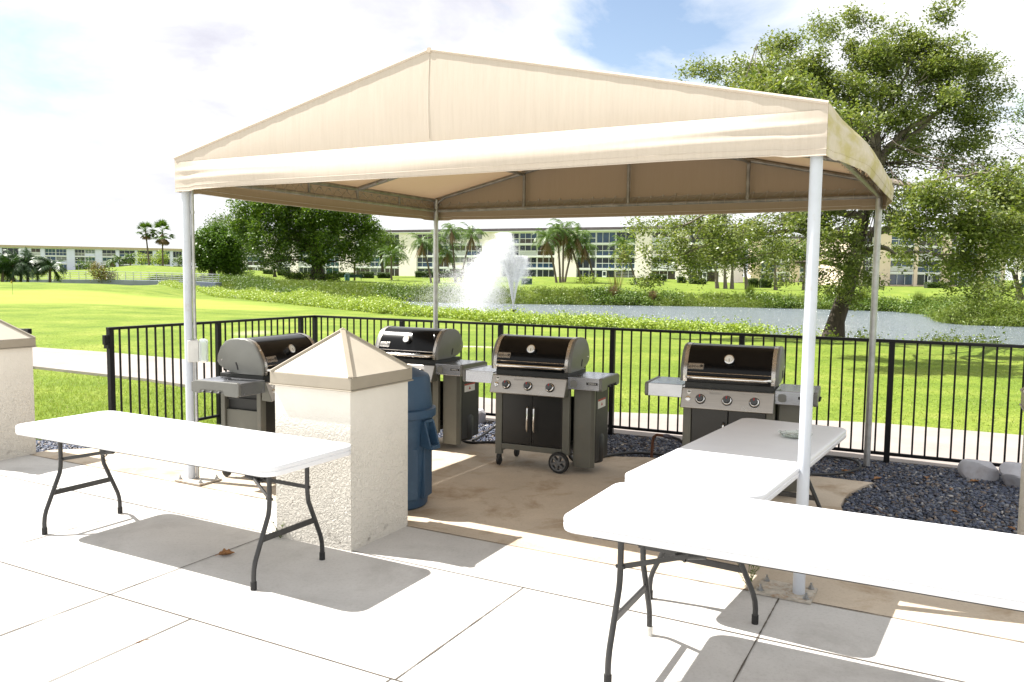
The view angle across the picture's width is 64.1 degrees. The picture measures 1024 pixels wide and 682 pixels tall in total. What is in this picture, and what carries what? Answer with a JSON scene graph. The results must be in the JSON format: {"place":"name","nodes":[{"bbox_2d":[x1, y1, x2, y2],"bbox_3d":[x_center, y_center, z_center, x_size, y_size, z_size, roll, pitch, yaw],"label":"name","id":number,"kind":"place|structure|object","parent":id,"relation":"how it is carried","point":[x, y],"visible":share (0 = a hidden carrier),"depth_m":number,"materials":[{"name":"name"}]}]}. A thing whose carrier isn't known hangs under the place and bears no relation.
{"place":"outdoors","nodes":[
{"label":"outdoors","id":0,"kind":"place"},
{"bbox_2d":[0,455,1023,681],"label":"patio","id":1,"kind":"structure","parent":0,"point":[387,617],"depth_m":4.16,"materials":[{"name":"concrete"}]},
{"bbox_2d":[0,319,36,460],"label":"stucco pillar","id":2,"kind":"structure","parent":1,"relation":"on","point":[17,407],"depth_m":7.49,"materials":[{"name":"paint"}]},
{"bbox_2d":[15,411,350,590],"bbox_3d":[-2.097,0.935,5.120,2.285,0.716,0.710,3,5,28],"label":"folding table","id":3,"kind":"object","parent":1,"relation":"on","point":[257,457],"visible":1,"depth_m":4.88,"materials":[{"name":"white plastic"}]},
{"bbox_2d":[269,327,412,551],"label":"stucco pillar","id":4,"kind":"structure","parent":1,"relation":"on","point":[342,384],"depth_m":5.21,"materials":[{"name":"concrete"}]},
{"bbox_2d":[0,454,1023,681],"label":"patio joints","id":5,"kind":"object","parent":1,"relation":"on","point":[757,637],"visible":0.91,"depth_m":4.18,"materials":[{"name":"grey concrete"}]},
{"bbox_2d":[564,482,1023,681],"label":"folding table","id":6,"kind":"object","parent":1,"relation":"on","point":[975,566],"visible":1,"depth_m":3.23,"materials":[{"name":"white plastic"}]},
{"bbox_2d":[0,265,1023,445],"bbox_3d":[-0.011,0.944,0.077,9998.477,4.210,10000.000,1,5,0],"label":"lawn","id":7,"kind":"structure","parent":0,"point":[74,311],"depth_m":24.60,"materials":[{"name":"green plant"}]},
{"bbox_2d":[0,253,17,281],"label":"windswept palm","id":8,"kind":"object","parent":7,"relation":"on","point":[7,263],"visible":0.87,"depth_m":97.72,"materials":[{"name":"green plant"}]},
{"bbox_2d":[0,248,30,281],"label":"windswept palm","id":9,"kind":"object","parent":7,"relation":"on","point":[12,267],"visible":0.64,"depth_m":98.17,"materials":[{"name":"green plant"}]},
{"bbox_2d":[4,247,43,281],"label":"windswept palm","id":10,"kind":"object","parent":7,"relation":"on","point":[32,275],"visible":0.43,"depth_m":99.44,"materials":[{"name":"green plant"}]},
{"bbox_2d":[15,249,45,281],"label":"windswept palm","id":11,"kind":"object","parent":7,"relation":"on","point":[33,267],"visible":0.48,"depth_m":100.43,"materials":[{"name":"green plant"}]},
{"bbox_2d":[29,256,68,282],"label":"windswept palm","id":12,"kind":"object","parent":7,"relation":"on","point":[48,264],"visible":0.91,"depth_m":101.44,"materials":[{"name":"green plant"}]},
{"bbox_2d":[0,245,182,269],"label":"apartment building","id":13,"kind":"structure","parent":7,"relation":"on","point":[69,255],"depth_m":313.45,"materials":[{"name":"white paint"}]},
{"bbox_2d":[84,262,119,282],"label":"flowering shrub","id":14,"kind":"object","parent":7,"relation":"on","point":[98,275],"visible":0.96,"depth_m":111.20,"materials":[{"name":"green plant"}]},
{"bbox_2d":[4,271,221,287],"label":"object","id":15,"kind":"object","parent":7,"relation":"on","point":[141,282],"visible":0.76,"depth_m":111.53,"materials":[{"name":"concrete"}]},
{"bbox_2d":[136,220,153,264],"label":"tall fan palm","id":16,"kind":"object","parent":7,"relation":"on","point":[144,226],"visible":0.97,"depth_m":247.97,"materials":[{"name":"green plant"}]},
{"bbox_2d":[149,250,169,265],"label":"distant tree","id":17,"kind":"object","parent":7,"relation":"on","point":[157,259],"visible":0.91,"depth_m":260.43,"materials":[{"name":"green plant"}]},
{"bbox_2d":[148,218,175,265],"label":"tall fan palm","id":18,"kind":"object","parent":7,"relation":"on","point":[161,240],"visible":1,"depth_m":247.41,"materials":[{"name":"green plant"}]},
{"bbox_2d":[191,219,250,276],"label":"round tree","id":19,"kind":"object","parent":7,"relation":"on","point":[216,250],"visible":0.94,"depth_m":125.61,"materials":[{"name":"green plant"}]},
{"bbox_2d":[201,208,260,268],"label":"light green tree","id":20,"kind":"object","parent":7,"relation":"on","point":[224,221],"visible":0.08,"depth_m":150.11,"materials":[{"name":"green plant"}]},
{"bbox_2d":[218,199,389,279],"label":"ficus tree","id":21,"kind":"object","parent":7,"relation":"on","point":[291,223],"visible":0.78,"depth_m":107.78,"materials":[{"name":"green plant"}]},
{"bbox_2d":[282,269,344,281],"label":"ring hedge","id":22,"kind":"object","parent":7,"relation":"on","point":[292,275],"visible":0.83,"depth_m":107.98,"materials":[{"name":"green plant"}]},
{"bbox_2d":[358,228,408,272],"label":"courtyard tree","id":23,"kind":"object","parent":7,"relation":"on","point":[392,242],"visible":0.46,"depth_m":156.66,"materials":[{"name":"green plant"}]},
{"bbox_2d":[375,243,408,279],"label":"shaggy palm","id":24,"kind":"object","parent":7,"relation":"on","point":[389,250],"visible":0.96,"depth_m":135.41,"materials":[{"name":"green plant"}]},
{"bbox_2d":[406,233,432,282],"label":"shaggy palm","id":25,"kind":"object","parent":7,"relation":"on","point":[420,250],"visible":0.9,"depth_m":127.23,"materials":[{"name":"green plant"}]},
{"bbox_2d":[422,229,451,282],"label":"shaggy palm","id":26,"kind":"object","parent":7,"relation":"on","point":[441,244],"visible":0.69,"depth_m":128.32,"materials":[{"name":"green plant"}]},
{"bbox_2d":[414,270,460,277],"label":"clipped hedge","id":27,"kind":"object","parent":7,"relation":"on","point":[443,274],"visible":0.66,"depth_m":148.92,"materials":[{"name":"green plant"}]},
{"bbox_2d":[438,242,462,282],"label":"shaggy palm","id":28,"kind":"object","parent":7,"relation":"on","point":[446,251],"visible":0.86,"depth_m":130.26,"materials":[{"name":"green plant"}]},
{"bbox_2d":[440,222,465,282],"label":"shaggy palm","id":29,"kind":"object","parent":7,"relation":"on","point":[456,237],"visible":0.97,"depth_m":129.02,"materials":[{"name":"green plant"}]},
{"bbox_2d":[458,222,488,281],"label":"shaggy palm","id":30,"kind":"object","parent":7,"relation":"on","point":[470,230],"visible":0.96,"depth_m":131.24,"materials":[{"name":"green plant"}]},
{"bbox_2d":[241,225,743,282],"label":"apartment building","id":31,"kind":"structure","parent":7,"relation":"on","point":[485,261],"depth_m":189.20,"materials":[{"name":"beige paint"}]},
{"bbox_2d":[417,257,432,266],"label":"window","id":32,"kind":"structure","parent":31,"relation":"in","point":[421,261],"depth_m":200.14,"materials":[{"name":"blue glass"}]},
{"bbox_2d":[449,257,465,266],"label":"window","id":33,"kind":"structure","parent":31,"relation":"in","point":[459,263],"depth_m":196.03,"materials":[{"name":"white glass"}]},
{"bbox_2d":[449,245,465,254],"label":"window","id":34,"kind":"structure","parent":31,"relation":"in","point":[459,252],"depth_m":195.75,"materials":[{"name":"glass"}]},
{"bbox_2d":[466,269,481,276],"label":"window","id":35,"kind":"structure","parent":31,"relation":"in","point":[469,272],"depth_m":194.60,"materials":[{"name":"white glass"}]},
{"bbox_2d":[466,257,481,266],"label":"window","id":36,"kind":"structure","parent":31,"relation":"in","point":[470,261],"depth_m":194.44,"materials":[{"name":"white glass"}]},
{"bbox_2d":[466,245,481,254],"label":"window","id":37,"kind":"structure","parent":31,"relation":"in","point":[478,252],"depth_m":194.03,"materials":[{"name":"white glass"}]},
{"bbox_2d":[502,269,518,276],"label":"window","id":38,"kind":"structure","parent":31,"relation":"in","point":[505,272],"depth_m":190.63,"materials":[{"name":"white glass"}]},
{"bbox_2d":[502,257,518,266],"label":"window","id":39,"kind":"structure","parent":31,"relation":"in","point":[509,261],"depth_m":190.40,"materials":[{"name":"white glass"}]},
{"bbox_2d":[502,245,518,254],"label":"window","id":40,"kind":"structure","parent":31,"relation":"in","point":[511,249],"depth_m":190.19,"materials":[{"name":"white glass"}]},
{"bbox_2d":[502,233,518,242],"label":"window","id":41,"kind":"structure","parent":31,"relation":"in","point":[506,237],"depth_m":189.98,"materials":[{"name":"white glass"}]},
{"bbox_2d":[519,269,536,276],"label":"window","id":42,"kind":"structure","parent":31,"relation":"in","point":[522,272],"depth_m":188.73,"materials":[{"name":"white glass"}]},
{"bbox_2d":[519,257,536,266],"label":"window","id":43,"kind":"structure","parent":31,"relation":"in","point":[526,261],"depth_m":188.48,"materials":[{"name":"white glass"}]},
{"bbox_2d":[519,245,536,254],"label":"window","id":44,"kind":"structure","parent":31,"relation":"in","point":[524,249],"depth_m":188.29,"materials":[{"name":"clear glass"}]},
{"bbox_2d":[520,233,536,242],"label":"window","id":45,"kind":"structure","parent":31,"relation":"in","point":[524,237],"depth_m":188.15,"materials":[{"name":"blue glass"}]},
{"bbox_2d":[537,269,553,276],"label":"window","id":46,"kind":"structure","parent":31,"relation":"in","point":[540,272],"depth_m":186.96,"materials":[{"name":"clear glass"}]},
{"bbox_2d":[537,257,554,266],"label":"window","id":47,"kind":"structure","parent":31,"relation":"in","point":[546,262],"depth_m":186.78,"materials":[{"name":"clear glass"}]},
{"bbox_2d":[577,257,595,267],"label":"window","id":48,"kind":"structure","parent":31,"relation":"in","point":[584,265],"depth_m":182.59,"materials":[{"name":"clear glass"}]},
{"bbox_2d":[596,257,614,267],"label":"window","id":49,"kind":"structure","parent":31,"relation":"in","point":[601,262],"depth_m":180.77,"materials":[{"name":"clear glass"}]},
{"bbox_2d":[596,245,615,254],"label":"window","id":50,"kind":"structure","parent":31,"relation":"in","point":[603,249],"depth_m":180.51,"materials":[{"name":"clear glass"}]},
{"bbox_2d":[596,232,615,242],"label":"window","id":51,"kind":"structure","parent":31,"relation":"in","point":[602,237],"depth_m":180.33,"materials":[{"name":"blue glass"}]},
{"bbox_2d":[615,270,634,277],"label":"window","id":52,"kind":"structure","parent":31,"relation":"in","point":[628,274],"depth_m":178.97,"materials":[{"name":"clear glass"}]},
{"bbox_2d":[651,270,675,279],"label":"window","id":53,"kind":"structure","parent":31,"relation":"in","point":[669,275],"depth_m":174.95,"materials":[{"name":"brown glass"}]},
{"bbox_2d":[689,271,718,281],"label":"window","id":54,"kind":"structure","parent":31,"relation":"in","point":[712,277],"depth_m":171.23,"materials":[{"name":"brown glass"}]},
{"bbox_2d":[32,347,1022,472],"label":"footpath","id":55,"kind":"structure","parent":7,"relation":"on","point":[84,362],"depth_m":9.52,"materials":[{"name":"concrete"}]},
{"bbox_2d":[531,226,562,282],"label":"shaggy palm","id":56,"kind":"object","parent":7,"relation":"on","point":[547,247],"visible":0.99,"depth_m":123.22,"materials":[{"name":"green plant"}]},
{"bbox_2d":[542,221,572,282],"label":"shaggy palm","id":57,"kind":"object","parent":7,"relation":"on","point":[559,233],"visible":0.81,"depth_m":124.09,"materials":[{"name":"green plant"}]},
{"bbox_2d":[548,218,577,281],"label":"shaggy palm","id":58,"kind":"object","parent":7,"relation":"on","point":[563,235],"visible":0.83,"depth_m":125.06,"materials":[{"name":"green plant"}]},
{"bbox_2d":[554,235,587,279],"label":"shaggy palm","id":59,"kind":"object","parent":7,"relation":"on","point":[566,254],"visible":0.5,"depth_m":127.22,"materials":[{"name":"green plant"}]},
{"bbox_2d":[564,223,593,281],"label":"shaggy palm","id":60,"kind":"object","parent":7,"relation":"on","point":[580,235],"visible":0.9,"depth_m":126.11,"materials":[{"name":"green plant"}]},
{"bbox_2d":[157,279,1006,343],"bbox_3d":[-16.377,-3.290,62.872,11.209,2.199,97.429,-3,6,-37],"label":"creeper","id":61,"kind":"object","parent":7,"relation":"on","point":[387,305],"visible":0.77,"depth_m":37.22,"materials":[{"name":"green plant"}]},
{"bbox_2d":[148,273,1023,326],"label":"bank scrub","id":62,"kind":"object","parent":7,"relation":"on","point":[264,283],"visible":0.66,"depth_m":70.32,"materials":[{"name":"green plant"}]},
{"bbox_2d":[574,272,597,283],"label":"green shrub","id":63,"kind":"object","parent":7,"relation":"on","point":[583,280],"visible":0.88,"depth_m":121.41,"materials":[{"name":"green plant"}]},
{"bbox_2d":[573,237,599,280],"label":"shaggy palm","id":64,"kind":"object","parent":7,"relation":"on","point":[585,254],"visible":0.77,"depth_m":128.17,"materials":[{"name":"green plant"}]},
{"bbox_2d":[607,234,636,283],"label":"shaggy palm","id":65,"kind":"object","parent":7,"relation":"on","point":[622,240],"visible":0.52,"depth_m":129.11,"materials":[{"name":"green plant"}]},
{"bbox_2d":[689,233,733,288],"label":"slim tree","id":66,"kind":"object","parent":7,"relation":"on","point":[716,278],"visible":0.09,"depth_m":103.48,"materials":[{"name":"green plant"}]},
{"bbox_2d":[700,239,747,288],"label":"slim tree","id":67,"kind":"object","parent":7,"relation":"on","point":[725,282],"visible":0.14,"depth_m":103.48,"materials":[{"name":"green plant"}]},
{"bbox_2d":[713,232,756,288],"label":"slim tree","id":68,"kind":"object","parent":7,"relation":"on","point":[732,279],"visible":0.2,"depth_m":103.47,"materials":[{"name":"green plant"}]},
{"bbox_2d":[726,242,773,288],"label":"slim tree","id":69,"kind":"object","parent":7,"relation":"on","point":[752,263],"visible":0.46,"depth_m":103.23,"materials":[{"name":"green plant"}]},
{"bbox_2d":[759,278,772,287],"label":"clipped hedge","id":70,"kind":"object","parent":7,"relation":"on","point":[763,283],"visible":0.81,"depth_m":126.05,"materials":[{"name":"green plant"}]},
{"bbox_2d":[750,236,798,289],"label":"slim tree","id":71,"kind":"object","parent":7,"relation":"on","point":[775,268],"visible":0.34,"depth_m":103.20,"materials":[{"name":"green plant"}]},
{"bbox_2d":[748,236,805,281],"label":"apartment building","id":72,"kind":"structure","parent":7,"relation":"on","point":[799,272],"depth_m":207.36,"materials":[{"name":"beige paint"}]},
{"bbox_2d":[787,237,829,289],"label":"slim tree","id":73,"kind":"object","parent":7,"relation":"on","point":[802,259],"visible":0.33,"depth_m":103.40,"materials":[{"name":"green plant"}]},
{"bbox_2d":[608,0,1023,336],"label":"oak tree","id":74,"kind":"object","parent":7,"relation":"on","point":[938,66],"visible":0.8,"depth_m":26.84,"materials":[{"name":"green plant"}]},
{"bbox_2d":[818,227,1005,285],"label":"apartment building","id":75,"kind":"structure","parent":7,"relation":"on","point":[915,277],"depth_m":168.80,"materials":[{"name":"beige paint"}]},
{"bbox_2d":[890,274,912,284],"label":"window","id":76,"kind":"structure","parent":75,"relation":"in","point":[896,279],"depth_m":168.29,"materials":[{"name":"blue glass"}]},
{"bbox_2d":[890,260,912,271],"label":"window","id":77,"kind":"structure","parent":75,"relation":"in","point":[894,268],"depth_m":167.90,"materials":[{"name":"glass"}]},
{"bbox_2d":[917,274,939,284],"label":"window","id":78,"kind":"structure","parent":75,"relation":"in","point":[921,278],"depth_m":170.11,"materials":[{"name":"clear glass"}]},
{"bbox_2d":[918,261,940,271],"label":"window","id":79,"kind":"structure","parent":75,"relation":"in","point":[921,268],"depth_m":170.13,"materials":[{"name":"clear glass"}]},
{"bbox_2d":[924,281,945,287],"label":"clipped hedge","id":80,"kind":"object","parent":7,"relation":"on","point":[930,285],"visible":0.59,"depth_m":139.01,"materials":[{"name":"green plant"}]},
{"bbox_2d":[926,273,1023,323],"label":"bank thicket","id":81,"kind":"object","parent":7,"relation":"on","point":[961,306],"visible":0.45,"depth_m":47.01,"materials":[{"name":"green plant"}]},
{"bbox_2d":[987,218,1023,299],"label":"tree","id":82,"kind":"object","parent":7,"relation":"on","point":[1014,275],"visible":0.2,"depth_m":65.66,"materials":[{"name":"green plant"}]},
{"bbox_2d":[994,80,1023,213],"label":"oak tree","id":83,"kind":"object","parent":7,"relation":"on","point":[1021,122],"visible":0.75,"depth_m":32.69,"materials":[{"name":"green plant"}]},
{"bbox_2d":[0,0,1023,279],"label":"sky","id":84,"kind":"structure","parent":0,"point":[99,99],"materials":[{"name":"white"}]},
{"bbox_2d":[32,438,1023,642],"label":"grill pad","id":85,"kind":"object","parent":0,"point":[527,499],"visible":0.22,"depth_m":6.06,"materials":[{"name":"beige concrete"}]},
{"bbox_2d":[191,333,314,476],"bbox_3d":[-2.047,0.543,7.057,0.607,1.184,1.371,3,5,24],"label":"gas grill","id":86,"kind":"object","parent":85,"relation":"on","point":[244,388],"visible":0.34,"depth_m":6.72,"materials":[{"name":"grey paint"}]},
{"bbox_2d":[266,401,274,432],"bbox_3d":[-1.957,0.677,6.869,0.061,0.521,0.285,3,5,24],"label":"door","id":87,"kind":"structure","parent":86,"relation":"in","point":[270,406],"depth_m":6.79,"materials":[{"name":"black metal"}]},
{"bbox_2d":[408,367,439,509],"bbox_3d":[-0.868,0.703,6.128,0.600,1.045,0.600,-1,5,-19],"label":"trash can","id":88,"kind":"object","parent":85,"relation":"on","point":[423,441],"visible":0.38,"depth_m":5.95,"materials":[{"name":"blue plastic"}]},
{"bbox_2d":[375,326,486,444],"bbox_3d":[-0.966,0.452,8.325,1.371,1.184,0.607,3,5,27],"label":"gas grill","id":89,"kind":"object","parent":85,"relation":"on","point":[432,352],"visible":0.66,"depth_m":8.07,"materials":[{"name":"grey paint"}]},
{"bbox_2d":[173,47,893,604],"bbox_3d":[0.343,-0.435,7.032,5.166,3.194,3.881,3,5,29],"label":"gable canopy","id":90,"kind":"object","parent":85,"relation":"on","point":[435,135],"visible":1,"depth_m":5.50,"materials":[{"name":"fabric"}]},
{"bbox_2d":[463,334,619,473],"bbox_3d":[0.243,0.543,7.392,1.371,1.184,0.607,3,5,25],"label":"gas grill","id":91,"kind":"object","parent":85,"relation":"on","point":[533,380],"visible":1,"depth_m":7.20,"materials":[{"name":"grey paint"}]},
{"bbox_2d":[502,393,531,444],"bbox_3d":[0.038,0.665,7.315,0.285,0.521,0.061,3,5,25],"label":"door","id":92,"kind":"structure","parent":91,"relation":"in","point":[517,409],"depth_m":7.32,"materials":[{"name":"black metal"}]},
{"bbox_2d":[532,396,562,448],"bbox_3d":[0.303,0.678,7.188,0.285,0.521,0.061,3,5,25],"label":"door","id":93,"kind":"structure","parent":91,"relation":"in","point":[546,411],"depth_m":7.20,"materials":[{"name":"black metal"}]},
{"bbox_2d":[603,452,664,457],"bbox_3d":[1.143,1.101,7.818,1.006,0.026,0.294,0,5,-11],"label":"gas hose","id":94,"kind":"object","parent":85,"relation":"on","point":[627,453],"visible":0.61,"depth_m":7.92,"materials":[{"name":"black rubber"}]},
{"bbox_2d":[645,342,821,491],"bbox_3d":[1.787,0.619,6.688,1.371,1.184,0.607,3,5,23],"label":"gas grill","id":95,"kind":"object","parent":85,"relation":"on","point":[714,387],"visible":0.52,"depth_m":6.50,"materials":[{"name":"grey paint"}]},
{"bbox_2d":[691,408,727,441],"bbox_3d":[1.585,0.741,6.603,0.285,0.521,0.061,3,5,23],"label":"door","id":96,"kind":"structure","parent":95,"relation":"in","point":[704,421],"depth_m":6.62,"materials":[{"name":"black metal"}]},
{"bbox_2d":[728,411,765,424],"bbox_3d":[1.852,0.753,6.488,0.285,0.521,0.061,3,5,23],"label":"door","id":97,"kind":"structure","parent":95,"relation":"in","point":[733,416],"depth_m":6.50,"materials":[{"name":"black metal"}]},
{"bbox_2d":[625,418,846,624],"bbox_3d":[1.416,0.995,4.903,0.722,0.716,2.108,4,6,32],"label":"folding table","id":98,"kind":"object","parent":85,"relation":"on","point":[753,458],"visible":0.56,"depth_m":4.47,"materials":[{"name":"white plastic"}]},
{"bbox_2d":[778,429,812,438],"bbox_3d":[1.811,0.598,5.231,0.198,0.030,0.198,-1,5,-17],"label":"glass dish","id":99,"kind":"object","parent":98,"relation":"on","point":[791,434],"visible":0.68,"depth_m":5.27,"materials":[{"name":"white"}]},
{"bbox_2d":[1017,387,1023,534],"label":"stucco pillar","id":100,"kind":"structure","parent":85,"relation":"on","point":[1020,529],"depth_m":4.70,"materials":[{"name":"concrete"}]},
{"bbox_2d":[36,421,1019,533],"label":"gravel","id":101,"kind":"structure","parent":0,"point":[995,513],"depth_m":6.80,"materials":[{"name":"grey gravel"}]},
{"bbox_2d":[102,315,1023,466],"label":"metal fence","id":102,"kind":"object","parent":101,"relation":"on","point":[108,340],"visible":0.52,"depth_m":8.41,"materials":[{"name":"black metal"}]},
{"bbox_2d":[650,433,681,457],"bbox_3d":[1.552,1.030,7.825,0.458,0.275,0.058,2,5,16],"label":"gas pipe","id":103,"kind":"object","parent":101,"relation":"on","point":[668,436],"visible":0.74,"depth_m":7.85,"materials":[{"name":"brown metal"}]},
{"bbox_2d":[810,455,861,475],"bbox_3d":[2.966,1.148,7.501,0.460,0.022,0.873,2,5,20],"label":"gas hose","id":104,"kind":"object","parent":101,"relation":"on","point":[837,473],"visible":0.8,"depth_m":7.34,"materials":[{"name":"black rubber"}]},
{"bbox_2d":[957,459,998,481],"bbox_3d":[4.139,1.148,7.264,0.331,0.165,0.195,4,6,38],"label":"rock","id":105,"kind":"object","parent":101,"relation":"on","point":[970,469],"visible":0.89,"depth_m":7.21,"materials":[{"name":"grey stone"}]},
{"bbox_2d":[999,462,1020,487],"bbox_3d":[4.333,1.158,6.972,0.324,0.206,0.262,3,5,28],"label":"rock","id":106,"kind":"object","parent":101,"relation":"on","point":[1010,472],"visible":0.81,"depth_m":6.95,"materials":[{"name":"grey stone"}]},
{"bbox_2d":[234,290,1023,344],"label":"water","id":107,"kind":"structure","parent":0,"point":[893,325],"depth_m":51.12,"materials":[{"name":"grey liquid"}]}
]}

